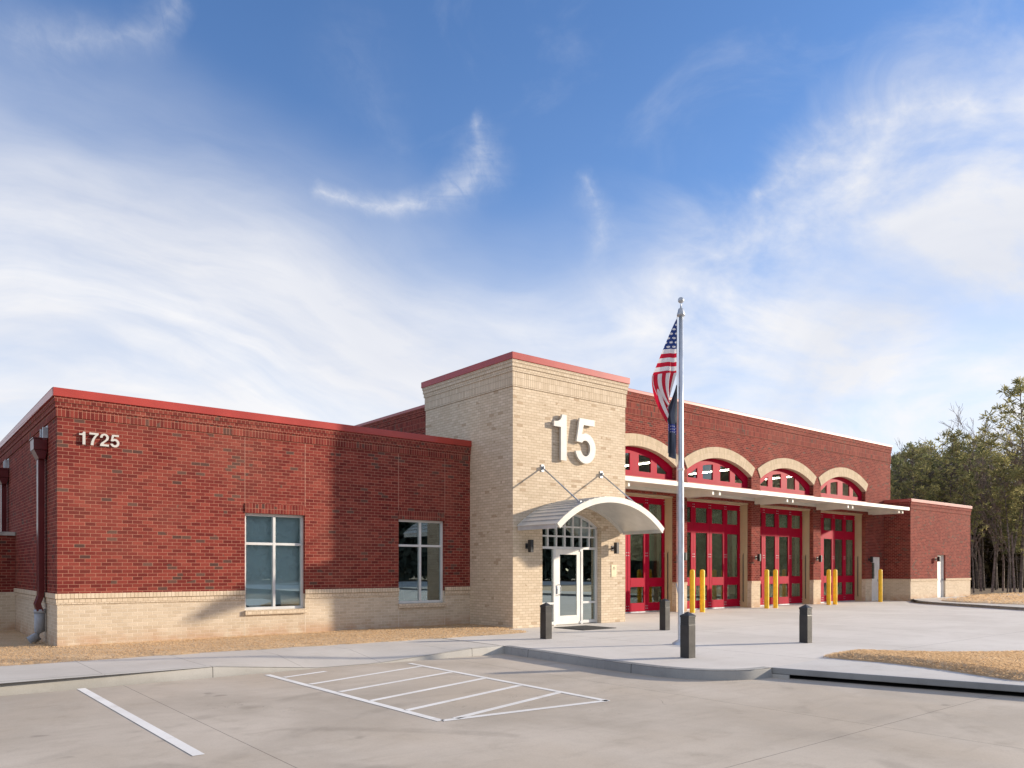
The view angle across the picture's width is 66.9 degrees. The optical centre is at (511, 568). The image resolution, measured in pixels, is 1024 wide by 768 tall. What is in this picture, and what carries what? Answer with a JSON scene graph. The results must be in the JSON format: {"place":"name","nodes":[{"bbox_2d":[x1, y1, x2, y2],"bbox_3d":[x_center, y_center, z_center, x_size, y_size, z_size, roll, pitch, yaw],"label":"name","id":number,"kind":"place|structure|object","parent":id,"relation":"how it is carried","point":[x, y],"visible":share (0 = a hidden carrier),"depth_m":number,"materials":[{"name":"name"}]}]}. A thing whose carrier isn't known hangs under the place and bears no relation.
{"place":"outdoors","nodes":[
{"label":"outdoors","id":0,"kind":"place"},
{"bbox_2d":[0,638,495,683],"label":"sidewalk","id":1,"kind":"structure","parent":0,"point":[336,655],"depth_m":14.23,"materials":[{"name":"concrete"}]},
{"bbox_2d":[0,654,1023,767],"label":"parking lot","id":2,"kind":"structure","parent":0,"point":[499,711],"depth_m":8.97,"materials":[{"name":"concrete"}]},
{"bbox_2d":[0,645,503,695],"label":"curb","id":3,"kind":"structure","parent":2,"relation":"on","point":[103,680],"depth_m":12.31,"materials":[{"name":"concrete"}]},
{"bbox_2d":[504,645,771,679],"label":"curb","id":4,"kind":"structure","parent":2,"relation":"on","point":[685,673],"depth_m":13.01,"materials":[{"name":"concrete"}]},
{"bbox_2d":[0,0,1023,487],"label":"sky","id":5,"kind":"structure","parent":0,"point":[316,210],"materials":[{"name":"blue"}]},
{"bbox_2d":[442,600,1023,669],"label":"plaza","id":6,"kind":"structure","parent":0,"point":[738,637],"depth_m":18.80,"materials":[{"name":"concrete"}]},
{"bbox_2d":[0,624,526,665],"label":"dry grass","id":7,"kind":"structure","parent":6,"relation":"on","point":[17,647],"depth_m":16.39,"materials":[{"name":"beige plant"}]},
{"bbox_2d":[540,603,551,638],"bbox_3d":[0.787,1.210,17.933,0.204,0.860,0.204,0,0,-39],"label":"light bollard","id":8,"kind":"object","parent":6,"relation":"on","point":[545,620],"visible":0.86,"depth_m":17.87,"materials":[{"name":"grey metal"}]},
{"bbox_2d":[554,625,613,629],"bbox_3d":[1.997,1.609,21.162,1.220,0.018,1.170,0,0,-39],"label":"door mat","id":9,"kind":"object","parent":6,"relation":"on","point":[585,627],"depth_m":21.10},
{"bbox_2d":[659,598,669,629],"bbox_3d":[4.034,1.210,20.470,0.204,0.860,0.204,0,0,-39],"label":"light bollard","id":10,"kind":"object","parent":6,"relation":"on","point":[664,605],"visible":0.92,"depth_m":20.40,"materials":[{"name":"grey metal"}]},
{"bbox_2d":[672,297,684,644],"bbox_3d":[3.615,-2.085,16.589,0.380,7.450,0.380,0,0,-39],"label":"flagpole","id":11,"kind":"object","parent":6,"relation":"on","point":[680,469],"visible":0.88,"depth_m":16.54,"materials":[{"name":"metal"}]},
{"bbox_2d":[652,319,676,422],"bbox_3d":[3.265,-4.240,16.521,0.552,2.240,0.186,0,0,-8],"label":"national flag","id":12,"kind":"object","parent":11,"relation":"hanging from","point":[664,376],"visible":1,"depth_m":16.55,"materials":[{"name":"fabric"}]},
{"bbox_2d":[667,385,676,458],"bbox_3d":[3.403,-3.105,16.576,0.263,1.650,0.206,0,0,1],"label":"dark flag","id":13,"kind":"object","parent":11,"relation":"hanging from","point":[672,420],"visible":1,"depth_m":16.57,"materials":[{"name":"fabric"}]},
{"bbox_2d":[680,612,695,657],"bbox_3d":[3.203,1.210,14.122,0.204,0.860,0.204,0,0,-39],"label":"light bollard","id":14,"kind":"object","parent":6,"relation":"on","point":[687,636],"visible":0.85,"depth_m":14.05,"materials":[{"name":"grey metal"}]},
{"bbox_2d":[690,569,694,612],"bbox_3d":[6.639,0.831,28.551,0.186,1.619,0.186,0,0,-39],"label":"yellow bollard","id":15,"kind":"object","parent":6,"relation":"on","point":[692,590],"visible":0.91,"depth_m":28.47,"materials":[{"name":"plastic"}]},
{"bbox_2d":[700,569,704,611],"bbox_3d":[7.104,0.831,28.931,0.186,1.619,0.186,0,0,-39],"label":"yellow bollard","id":16,"kind":"object","parent":6,"relation":"on","point":[702,590],"visible":0.98,"depth_m":28.85,"materials":[{"name":"plastic"}]},
{"bbox_2d":[764,569,768,608],"bbox_3d":[10.387,0.831,31.613,0.186,1.619,0.186,0,0,-39],"label":"yellow bollard","id":17,"kind":"object","parent":6,"relation":"on","point":[766,588],"visible":0.96,"depth_m":31.53,"materials":[{"name":"plastic"}]},
{"bbox_2d":[773,569,777,607],"bbox_3d":[10.883,0.831,32.018,0.186,1.619,0.186,0,0,-39],"label":"yellow bollard","id":18,"kind":"object","parent":6,"relation":"on","point":[775,588],"visible":0.94,"depth_m":31.95,"materials":[{"name":"plastic"}]},
{"bbox_2d":[799,604,811,642],"bbox_3d":[6.433,1.210,16.980,0.204,0.860,0.204,0,0,-39],"label":"light bollard","id":19,"kind":"object","parent":6,"relation":"on","point":[805,624],"visible":0.85,"depth_m":16.91,"materials":[{"name":"grey metal"}]},
{"bbox_2d":[826,569,830,604],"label":"yellow bollard","id":20,"kind":"object","parent":6,"relation":"on","point":[828,586],"visible":0.91,"depth_m":34.63,"materials":[{"name":"plastic"}]},
{"bbox_2d":[833,569,836,604],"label":"yellow bollard","id":21,"kind":"object","parent":6,"relation":"on","point":[834,586],"visible":0.98,"depth_m":34.99,"materials":[{"name":"plastic"}]},
{"bbox_2d":[878,569,881,601],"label":"yellow bollard","id":22,"kind":"object","parent":6,"relation":"on","point":[879,585],"visible":0.91,"depth_m":37.74,"materials":[{"name":"plastic"}]},
{"bbox_2d":[772,658,1023,696],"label":"curb","id":23,"kind":"object","parent":6,"relation":"in","point":[860,672],"visible":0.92,"depth_m":11.98,"materials":[{"name":"concrete"}]},
{"bbox_2d":[824,649,1023,680],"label":"dry grass","id":24,"kind":"structure","parent":6,"relation":"on","point":[1007,664],"depth_m":13.09,"materials":[{"name":"beige plant"}]},
{"bbox_2d":[914,601,1023,609],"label":"curb","id":25,"kind":"structure","parent":6,"relation":"on","point":[977,605],"depth_m":32.85,"materials":[{"name":"concrete"}]},
{"bbox_2d":[914,594,1023,606],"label":"walkway","id":26,"kind":"structure","parent":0,"point":[938,600],"depth_m":35.59,"materials":[{"name":"concrete"}]},
{"bbox_2d":[970,586,1023,594],"bbox_3d":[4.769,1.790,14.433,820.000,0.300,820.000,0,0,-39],"label":"ground","id":27,"kind":"structure","parent":0,"point":[985,591],"depth_m":55.81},
{"bbox_2d":[0,532,14,629],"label":"screen wall","id":28,"kind":"structure","parent":27,"relation":"on","point":[7,579],"depth_m":20.58,"materials":[{"name":"red brick"}]},
{"bbox_2d":[0,351,971,647],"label":"fire station","id":29,"kind":"object","parent":27,"relation":"on","point":[440,507],"visible":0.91,"depth_m":21.35,"materials":[{"name":"red brick"}]},
{"bbox_2d":[79,432,118,446],"bbox_3d":[-8.681,-2.716,16.312,0.762,0.268,0.030,0,0,-39],"label":"house number","id":30,"kind":"object","parent":29,"relation":"attached to","point":[101,436],"visible":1,"depth_m":16.34,"materials":[{"name":"metal"}]},
{"bbox_2d":[245,513,302,609],"bbox_3d":[-5.849,-0.212,18.931,1.605,2.425,0.208,0,0,-39],"label":"window","id":31,"kind":"structure","parent":29,"relation":"in","point":[273,542],"depth_m":18.98,"materials":[{"name":"clear metal"}]},
{"bbox_2d":[399,519,442,603],"bbox_3d":[-2.572,-0.191,21.534,1.505,2.313,0.093,0,0,-39],"label":"window","id":32,"kind":"structure","parent":29,"relation":"in","point":[419,522],"depth_m":21.59,"materials":[{"name":"white metal"}]},
{"bbox_2d":[525,540,533,551],"bbox_3d":[0.480,-0.620,21.169,0.120,0.340,0.219,0,0,-39],"label":"wall lamp","id":33,"kind":"object","parent":29,"relation":"attached to","point":[529,545],"visible":1,"depth_m":21.09,"materials":[{"name":"black metal"}]},
{"bbox_2d":[556,549,581,624],"bbox_3d":[1.651,0.523,22.475,1.025,2.169,0.119,0,0,-39],"label":"entrance door","id":34,"kind":"structure","parent":29,"relation":"in","point":[567,560],"depth_m":22.49,"materials":[{"name":"white paint"}]},
{"bbox_2d":[553,414,595,463],"bbox_3d":[1.784,-3.712,22.302,1.646,1.316,0.115,0,0,-39],"label":"station number","id":35,"kind":"object","parent":29,"relation":"attached to","point":[561,423],"visible":1,"depth_m":22.36,"materials":[{"name":"metal"}]},
{"bbox_2d":[611,565,615,576],"bbox_3d":[3.076,0.065,23.421,0.220,0.370,0.016,0,0,-39],"label":"wall plaque","id":36,"kind":"object","parent":29,"relation":"attached to","point":[613,570],"depth_m":23.40,"materials":[{"name":"beige metal"}]},
{"bbox_2d":[611,542,618,553],"bbox_3d":[3.106,-0.620,23.314,0.120,0.340,0.219,0,0,-39],"label":"wall lamp","id":37,"kind":"object","parent":29,"relation":"attached to","point":[615,548],"visible":1,"depth_m":23.24,"materials":[{"name":"black metal"}]},
{"bbox_2d":[625,496,667,612],"bbox_3d":[4.219,-0.520,28.147,4.184,4.280,0.303,0,0,-39],"label":"bay door","id":38,"kind":"structure","parent":29,"relation":"in","point":[644,553],"depth_m":28.83,"materials":[{"name":"red paint"}]},
{"bbox_2d":[625,446,671,479],"bbox_3d":[4.388,-3.850,27.932,4.235,1.080,0.060,0,0,-39],"label":"arched window","id":39,"kind":"structure","parent":29,"relation":"in","point":[641,462],"depth_m":28.32,"materials":[{"name":"red paint"}]},
{"bbox_2d":[687,501,743,609],"bbox_3d":[7.992,-0.520,31.230,4.184,4.280,0.303,0,0,-39],"label":"bay door","id":40,"kind":"structure","parent":29,"relation":"in","point":[713,529],"depth_m":31.51,"materials":[{"name":"red paint"}]},
{"bbox_2d":[687,459,746,487],"bbox_3d":[8.162,-3.850,31.015,4.235,1.080,0.060,0,0,-39],"label":"arched window","id":41,"kind":"structure","parent":29,"relation":"in","point":[707,471],"depth_m":30.99,"materials":[{"name":"red paint"}]},
{"bbox_2d":[755,554,760,560],"bbox_3d":[10.254,-0.460,32.298,0.120,0.300,0.219,0,0,-39],"label":"wall lamp","id":42,"kind":"object","parent":29,"relation":"attached to","point":[758,557],"visible":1,"depth_m":32.23,"materials":[{"name":"black metal"}]},
{"bbox_2d":[760,507,805,605],"bbox_3d":[11.765,-0.520,34.312,4.184,4.280,0.303,0,0,-39],"label":"bay door","id":43,"kind":"structure","parent":29,"relation":"in","point":[780,529],"depth_m":34.66,"materials":[{"name":"red paint"}]},
{"bbox_2d":[760,469,809,494],"bbox_3d":[11.935,-3.850,34.098,4.235,1.080,0.060,0,0,-39],"label":"arched window","id":44,"kind":"structure","parent":29,"relation":"in","point":[777,480],"depth_m":34.10,"materials":[{"name":"red paint"}]},
{"bbox_2d":[821,513,857,602],"bbox_3d":[15.539,-0.520,37.395,4.184,4.280,0.303,0,0,-39],"label":"bay door","id":45,"kind":"structure","parent":29,"relation":"in","point":[837,530],"depth_m":37.85,"materials":[{"name":"red paint"}]},
{"bbox_2d":[821,477,861,500],"bbox_3d":[15.708,-3.850,37.181,4.235,1.080,0.060,0,0,-39],"label":"arched window","id":46,"kind":"structure","parent":29,"relation":"in","point":[837,487],"depth_m":37.24,"materials":[{"name":"red paint"}]},
{"bbox_2d":[872,557,878,600],"bbox_3d":[18.276,0.518,39.091,0.876,2.205,0.110,0,0,-39],"label":"service door","id":47,"kind":"structure","parent":29,"relation":"in","point":[875,564],"depth_m":39.15,"materials":[{"name":"white metal"}]},
{"bbox_2d":[937,555,943,597],"bbox_3d":[22.553,0.446,40.968,0.996,2.348,0.110,0,0,-39],"label":"service door","id":48,"kind":"structure","parent":29,"relation":"in","point":[940,565],"depth_m":41.10,"materials":[{"name":"white metal"}]},
{"bbox_2d":[890,485,898,499],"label":"pine tree","id":49,"kind":"object","parent":27,"relation":"on","point":[892,489],"visible":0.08,"depth_m":49.80,"materials":[{"name":"green plant"}]},
{"bbox_2d":[890,473,902,498],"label":"pine tree","id":50,"kind":"object","parent":27,"relation":"on","point":[895,484],"visible":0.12,"depth_m":51.65,"materials":[{"name":"green plant"}]},
{"bbox_2d":[890,453,911,497],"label":"pine tree","id":51,"kind":"object","parent":27,"relation":"on","point":[891,471],"visible":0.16,"depth_m":59.43,"materials":[{"name":"green plant"}]},
{"bbox_2d":[891,457,915,498],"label":"pine tree","id":52,"kind":"object","parent":27,"relation":"on","point":[897,462],"visible":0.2,"depth_m":57.50,"materials":[{"name":"green plant"}]},
{"bbox_2d":[891,445,937,499],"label":"pine tree","id":53,"kind":"object","parent":27,"relation":"on","point":[922,490],"visible":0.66,"depth_m":51.80,"materials":[{"name":"green plant"}]},
{"bbox_2d":[892,438,937,501],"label":"bare tree","id":54,"kind":"object","parent":27,"relation":"on","point":[902,466],"visible":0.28,"depth_m":57.84,"materials":[{"name":"grey plant"}]},
{"bbox_2d":[896,440,934,492],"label":"pine tree","id":55,"kind":"object","parent":27,"relation":"on","point":[908,444],"visible":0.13,"depth_m":61.91,"materials":[{"name":"green plant"}]},
{"bbox_2d":[902,459,944,501],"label":"pine tree","id":56,"kind":"object","parent":27,"relation":"on","point":[932,479],"visible":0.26,"depth_m":55.63,"materials":[{"name":"green plant"}]},
{"bbox_2d":[915,440,931,451],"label":"pine tree","id":57,"kind":"object","parent":27,"relation":"on","point":[925,444],"visible":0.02,"depth_m":78.70,"materials":[{"name":"green plant"}]},
{"bbox_2d":[914,441,942,468],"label":"pine tree","id":58,"kind":"object","parent":27,"relation":"on","point":[931,449],"visible":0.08,"depth_m":64.11,"materials":[{"name":"green plant"}]},
{"bbox_2d":[910,451,948,501],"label":"pine tree","id":59,"kind":"object","parent":27,"relation":"on","point":[927,456],"visible":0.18,"depth_m":57.14,"materials":[{"name":"green plant"}]},
{"bbox_2d":[914,463,948,502],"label":"pine tree","id":60,"kind":"object","parent":27,"relation":"on","point":[931,481],"visible":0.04,"depth_m":58.72,"materials":[{"name":"green plant"}]},
{"bbox_2d":[925,490,943,502],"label":"pine tree","id":61,"kind":"object","parent":27,"relation":"on","point":[929,498],"visible":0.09,"depth_m":53.66,"materials":[{"name":"green plant"}]},
{"bbox_2d":[922,422,954,469],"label":"bare tree","id":62,"kind":"object","parent":27,"relation":"on","point":[944,441],"visible":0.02,"depth_m":73.69,"materials":[{"name":"grey plant"}]},
{"bbox_2d":[899,401,983,569],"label":"bare tree","id":63,"kind":"object","parent":27,"relation":"on","point":[973,435],"visible":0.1,"depth_m":70.48,"materials":[{"name":"grey plant"}]},
{"bbox_2d":[920,428,984,504],"bbox_3d":[29.555,-3.922,52.570,3.655,11.191,3.259,0,0,-10],"label":"pine tree","id":64,"kind":"object","parent":27,"relation":"on","point":[954,450],"visible":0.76,"depth_m":52.34,"materials":[{"name":"green plant"}]},
{"bbox_2d":[927,434,980,499],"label":"pine tree","id":65,"kind":"object","parent":27,"relation":"on","point":[957,458],"visible":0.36,"depth_m":55.18,"materials":[{"name":"green plant"}]},
{"bbox_2d":[922,447,987,506],"bbox_3d":[32.579,-3.973,59.078,5.957,11.488,5.307,0,0,-18],"label":"bare tree","id":66,"kind":"object","parent":27,"relation":"on","point":[940,466],"visible":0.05,"depth_m":60.25,"materials":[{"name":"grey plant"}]},
{"bbox_2d":[941,441,968,463],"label":"pine tree","id":67,"kind":"object","parent":27,"relation":"on","point":[953,447],"depth_m":69.01,"materials":[{"name":"green plant"}]},
{"bbox_2d":[938,456,978,528],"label":"pine tree","id":68,"kind":"object","parent":27,"relation":"on","point":[957,480],"visible":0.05,"depth_m":57.45,"materials":[{"name":"green plant"}]},
{"bbox_2d":[926,465,996,507],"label":"bare tree","id":69,"kind":"object","parent":27,"relation":"on","point":[963,485],"visible":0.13,"depth_m":56.21,"materials":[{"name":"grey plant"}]},
{"bbox_2d":[943,466,986,544],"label":"pine tree","id":70,"kind":"object","parent":27,"relation":"on","point":[972,506],"visible":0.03,"depth_m":59.53,"materials":[{"name":"green plant"}]},
{"bbox_2d":[942,473,988,541],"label":"pine tree","id":71,"kind":"object","parent":27,"relation":"on","point":[960,487],"visible":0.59,"depth_m":50.17,"materials":[{"name":"green plant"}]},
{"bbox_2d":[957,473,991,592],"bbox_3d":[31.410,-2.490,52.908,2.349,8.326,2.458,0,0,15],"label":"pine tree","id":72,"kind":"object","parent":27,"relation":"on","point":[978,489],"visible":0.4,"depth_m":52.69,"materials":[{"name":"green plant"}]},
{"bbox_2d":[933,431,1015,590],"bbox_3d":[33.902,-4.151,57.344,5.474,11.849,6.144,0,0,29],"label":"bare tree","id":73,"kind":"object","parent":27,"relation":"on","point":[980,573],"visible":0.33,"depth_m":55.92,"materials":[{"name":"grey plant"}]},
{"bbox_2d":[960,434,999,585],"bbox_3d":[38.145,-4.731,64.005,4.249,12.811,3.866,0,0,-11],"label":"pine tree","id":74,"kind":"object","parent":27,"relation":"on","point":[970,444],"visible":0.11,"depth_m":63.76,"materials":[{"name":"green plant"}]},
{"bbox_2d":[938,592,1023,604],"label":"dry grass","id":75,"kind":"structure","parent":27,"relation":"on","point":[1012,598],"depth_m":36.60,"materials":[{"name":"beige plant"}]},
{"bbox_2d":[941,425,1022,590],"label":"bare tree","id":76,"kind":"object","parent":27,"relation":"on","point":[1003,569],"visible":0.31,"depth_m":55.80,"materials":[{"name":"grey plant"}]},
{"bbox_2d":[970,449,994,588],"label":"pine tree","id":77,"kind":"object","parent":27,"relation":"on","point":[977,586],"visible":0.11,"depth_m":61.95,"materials":[{"name":"green plant"}]},
{"bbox_2d":[971,442,1000,589],"bbox_3d":[35.881,-3.983,58.649,3.340,11.313,3.192,0,0,-5],"label":"pine tree","id":78,"kind":"object","parent":27,"relation":"on","point":[982,552],"visible":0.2,"depth_m":58.62,"materials":[{"name":"green plant"}]},
{"bbox_2d":[956,466,1020,591],"bbox_3d":[33.354,-2.710,54.241,4.348,8.951,4.862,0,0,45],"label":"bare tree","id":79,"kind":"object","parent":27,"relation":"on","point":[995,548],"visible":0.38,"depth_m":53.84,"materials":[{"name":"grey plant"}]},
{"bbox_2d":[955,413,1022,577],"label":"bare tree","id":80,"kind":"object","parent":27,"relation":"on","point":[973,538],"visible":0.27,"depth_m":55.90,"materials":[{"name":"grey plant"}]},
{"bbox_2d":[966,441,1015,586],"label":"bare tree","id":81,"kind":"object","parent":27,"relation":"on","point":[987,552],"visible":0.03,"depth_m":67.94,"materials":[{"name":"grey plant"}]},
{"bbox_2d":[981,507,1001,564],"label":"pine tree","id":82,"kind":"object","parent":27,"relation":"on","point":[991,533],"visible":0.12,"depth_m":66.50,"materials":[{"name":"green plant"}]},
{"bbox_2d":[961,376,1023,592],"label":"tree","id":83,"kind":"object","parent":27,"relation":"on","point":[1018,388],"visible":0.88,"depth_m":52.06,"materials":[{"name":"green plant"}]},
{"bbox_2d":[966,445,1022,592],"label":"bare tree","id":84,"kind":"object","parent":27,"relation":"on","point":[1011,536],"visible":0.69,"depth_m":52.62,"materials":[{"name":"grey plant"}]},
{"bbox_2d":[984,463,1007,589],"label":"pine tree","id":85,"kind":"object","parent":27,"relation":"on","point":[997,532],"visible":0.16,"depth_m":59.15,"materials":[{"name":"green plant"}]},
{"bbox_2d":[970,503,1023,587],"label":"undergrowth","id":86,"kind":"object","parent":27,"relation":"on","point":[988,567],"visible":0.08,"depth_m":67.65,"materials":[{"name":"plant"}]},
{"bbox_2d":[972,445,1022,572],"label":"bare tree","id":87,"kind":"object","parent":27,"relation":"on","point":[988,534],"visible":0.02,"depth_m":66.60,"materials":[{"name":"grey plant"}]},
{"bbox_2d":[974,415,1020,537],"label":"bare tree","id":88,"kind":"object","parent":27,"relation":"on","point":[1005,437],"visible":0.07,"depth_m":77.85,"materials":[{"name":"grey plant"}]},
{"bbox_2d":[978,447,1018,589],"bbox_3d":[38.212,-4.042,61.150,3.248,11.432,3.303,0,0,37],"label":"pine tree","id":89,"kind":"object","parent":27,"relation":"on","point":[994,452],"visible":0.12,"depth_m":61.00,"materials":[{"name":"green plant"}]},
{"bbox_2d":[983,455,1023,592],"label":"pine tree","id":90,"kind":"object","parent":27,"relation":"on","point":[1003,476],"visible":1,"depth_m":50.99,"materials":[{"name":"green plant"}]},
{"bbox_2d":[989,499,1023,592],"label":"pine tree","id":91,"kind":"object","parent":27,"relation":"on","point":[1012,527],"visible":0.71,"depth_m":52.96,"materials":[{"name":"green plant"}]},
{"bbox_2d":[993,476,1022,558],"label":"pine tree","id":92,"kind":"object","parent":27,"relation":"on","point":[1009,512],"visible":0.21,"depth_m":54.97,"materials":[{"name":"green plant"}]},
{"bbox_2d":[996,439,1020,463],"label":"pine tree","id":93,"kind":"object","parent":27,"relation":"on","point":[1007,443],"visible":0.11,"depth_m":77.49,"materials":[{"name":"green plant"}]},
{"bbox_2d":[996,493,1021,590],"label":"pine tree","id":94,"kind":"object","parent":27,"relation":"on","point":[1004,535],"visible":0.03,"depth_m":57.78,"materials":[{"name":"green plant"}]},
{"bbox_2d":[1002,532,1020,588],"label":"pine tree","id":95,"kind":"object","parent":27,"relation":"on","point":[1016,563],"visible":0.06,"depth_m":61.77,"materials":[{"name":"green plant"}]},
{"bbox_2d":[1004,509,1021,570],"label":"pine tree","id":96,"kind":"object","parent":27,"relation":"on","point":[1019,543],"visible":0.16,"depth_m":56.26,"materials":[{"name":"green plant"}]},
{"bbox_2d":[1009,494,1022,536],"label":"pine tree","id":97,"kind":"object","parent":27,"relation":"on","point":[1020,525],"visible":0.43,"depth_m":53.51,"materials":[{"name":"green plant"}]}
]}

